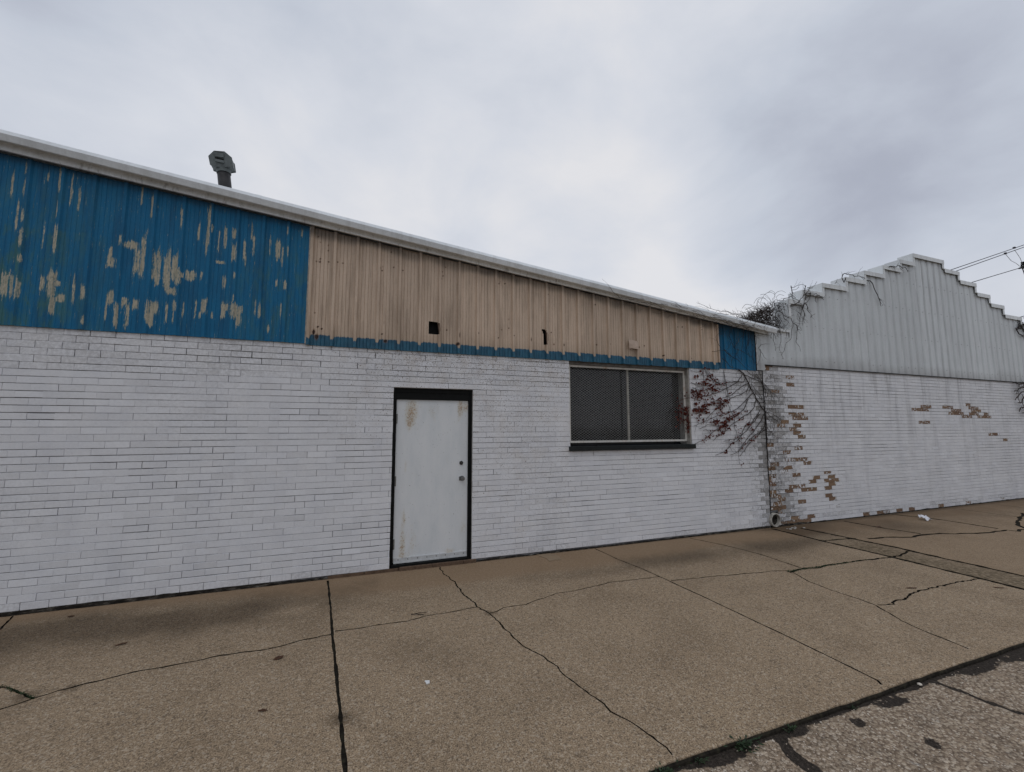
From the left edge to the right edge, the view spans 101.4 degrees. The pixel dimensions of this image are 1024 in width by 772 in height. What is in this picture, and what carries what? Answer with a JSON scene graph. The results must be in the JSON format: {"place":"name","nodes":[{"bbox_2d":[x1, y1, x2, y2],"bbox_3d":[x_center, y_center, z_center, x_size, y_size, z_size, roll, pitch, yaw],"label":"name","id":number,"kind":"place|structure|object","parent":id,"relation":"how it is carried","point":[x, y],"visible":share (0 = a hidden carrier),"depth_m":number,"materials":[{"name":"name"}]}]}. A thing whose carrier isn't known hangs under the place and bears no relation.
{"place":"outdoors","nodes":[
{"label":"outdoors","id":0,"kind":"place"},
{"bbox_2d":[0,499,1023,771],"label":"pavement","id":1,"kind":"structure","parent":0,"point":[642,657],"depth_m":3.19,"materials":[{"name":"concrete"}]},
{"bbox_2d":[0,129,777,616],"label":"warehouse","id":2,"kind":"structure","parent":1,"relation":"on","point":[222,385],"depth_m":4.88,"materials":[{"name":"brick"}]},
{"bbox_2d":[389,388,471,568],"bbox_3d":[-1.024,1.146,5.382,1.018,2.216,0.138,2,-6,-20],"label":"door","id":3,"kind":"structure","parent":2,"relation":"in","point":[431,477],"depth_m":5.37,"materials":[{"name":"paint"}]},
{"bbox_2d":[569,361,695,450],"bbox_3d":[1.853,0.318,6.527,2.280,1.318,0.260,2,-6,-20],"label":"window","id":4,"kind":"structure","parent":2,"relation":"in","point":[613,406],"depth_m":6.58,"materials":[{"name":"black glass"}]},
{"bbox_2d":[603,280,839,358],"bbox_3d":[3.841,-1.350,7.476,5.592,1.710,0.776,2,-6,-20],"label":"roof vine","id":5,"kind":"object","parent":2,"relation":"on","point":[759,316],"visible":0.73,"depth_m":7.67,"materials":[{"name":"brown plant"}]},
{"bbox_2d":[671,327,794,521],"bbox_3d":[3.868,0.606,7.117,2.678,3.628,0.170,2,-6,-18],"label":"wall vine","id":6,"kind":"object","parent":2,"relation":"attached to","point":[699,395],"depth_m":7.08,"materials":[{"name":"brown plant"}]},
{"bbox_2d":[0,559,869,699],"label":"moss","id":7,"kind":"object","parent":1,"relation":"on","point":[20,692],"visible":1,"depth_m":2.80,"materials":[{"name":"green plant"}]},
{"bbox_2d":[537,553,560,560],"bbox_3d":[0.504,2.272,5.568,0.265,0.004,0.309,2,-6,-20],"label":"board scrap","id":8,"kind":"object","parent":1,"relation":"on","point":[549,557],"visible":1,"depth_m":5.59,"materials":[{"name":"beige wood"}]},
{"bbox_2d":[918,515,931,520],"bbox_3d":[7.646,2.437,7.764,0.128,0.083,0.141,-1,-6,7],"label":"paper scrap","id":9,"kind":"object","parent":1,"relation":"on","point":[925,517],"visible":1,"depth_m":7.75,"materials":[{"name":"white paper"}]},
{"bbox_2d":[0,0,1023,325],"label":"sky","id":10,"kind":"structure","parent":0,"point":[721,155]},
{"bbox_2d":[672,647,1023,771],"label":"road","id":11,"kind":"structure","parent":0,"point":[894,702],"depth_m":2.39,"materials":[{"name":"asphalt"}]},
{"bbox_2d":[650,759,679,771],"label":"kerb weed","id":12,"kind":"object","parent":11,"relation":"on","point":[667,768],"visible":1,"depth_m":2.12,"materials":[{"name":"green plant"}]},
{"bbox_2d":[691,757,708,764],"bbox_3d":[0.984,1.959,2.196,0.120,0.025,0.055,2,-6,-20],"label":"kerb weed","id":13,"kind":"object","parent":11,"relation":"on","point":[701,759],"visible":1,"depth_m":2.20,"materials":[{"name":"green plant"}]},
{"bbox_2d":[724,734,764,752],"bbox_3d":[1.279,1.958,2.300,0.284,0.047,0.129,0,-6,-5],"label":"kerb weed","id":14,"kind":"object","parent":11,"relation":"on","point":[749,742],"visible":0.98,"depth_m":2.30,"materials":[{"name":"green plant"}]},
{"bbox_2d":[782,724,796,732],"bbox_3d":[1.623,1.976,2.436,0.154,0.037,0.066,2,-6,-20],"label":"kerb weed","id":15,"kind":"object","parent":11,"relation":"on","point":[791,728],"visible":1,"depth_m":2.43,"materials":[{"name":"green plant"}]},
{"bbox_2d":[755,253,1023,527],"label":"gable building","id":16,"kind":"structure","parent":0,"point":[903,400],"depth_m":8.70,"materials":[{"name":"paint"}]},
{"bbox_2d":[842,271,863,281],"bbox_3d":[6.935,-2.253,8.488,0.725,0.398,0.080,2,-6,-20],"label":"dry sprig","id":17,"kind":"object","parent":16,"relation":"on","point":[850,274],"visible":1,"depth_m":8.46,"materials":[{"name":"brown plant"}]},
{"bbox_2d":[867,280,885,305],"bbox_3d":[7.573,-1.923,8.709,0.512,0.522,0.047,2,-6,-19],"label":"dry sprig","id":18,"kind":"object","parent":16,"relation":"attached to","point":[876,293],"visible":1,"depth_m":8.73,"materials":[{"name":"brown plant"}]},
{"bbox_2d":[1013,317,1023,412],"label":"edge vine","id":19,"kind":"object","parent":16,"relation":"attached to","point":[1017,328],"visible":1,"depth_m":10.40,"materials":[{"name":"brown plant"}]},
{"bbox_2d":[951,245,1022,269],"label":"power cable","id":20,"kind":"object","parent":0,"point":[986,257],"visible":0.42,"depth_m":24.10,"materials":[{"name":"rubber"}]},
{"bbox_2d":[957,247,1023,270],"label":"power cable","id":21,"kind":"object","parent":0,"point":[988,259],"visible":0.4,"depth_m":24.16,"materials":[{"name":"rubber"}]},
{"bbox_3d":[29.391,-7.910,24.986,0.209,0.112,0.100,2,-6,-20],"label":"cable connector","id":22,"kind":"object","parent":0,"visible":0},
{"bbox_3d":[30.304,-7.548,25.288,1.916,0.571,0.022,2,-6,-20],"label":"tap wire","id":23,"kind":"object","parent":22,"relation":"hanging from","visible":0},
{"bbox_2d":[1019,261,1023,272],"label":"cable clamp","id":24,"kind":"object","parent":23,"relation":"attached to","point":[1022,266],"visible":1,"depth_m":25.55,"materials":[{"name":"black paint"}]},
{"bbox_2d":[972,268,1018,282],"bbox_3d":[22.637,-4.977,22.187,17.460,5.003,0.044,2,-6,-20],"label":"power cable","id":25,"kind":"object","parent":24,"relation":"attached to","point":[995,275],"visible":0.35,"depth_m":24.29,"materials":[{"name":"rubber"}]}
]}

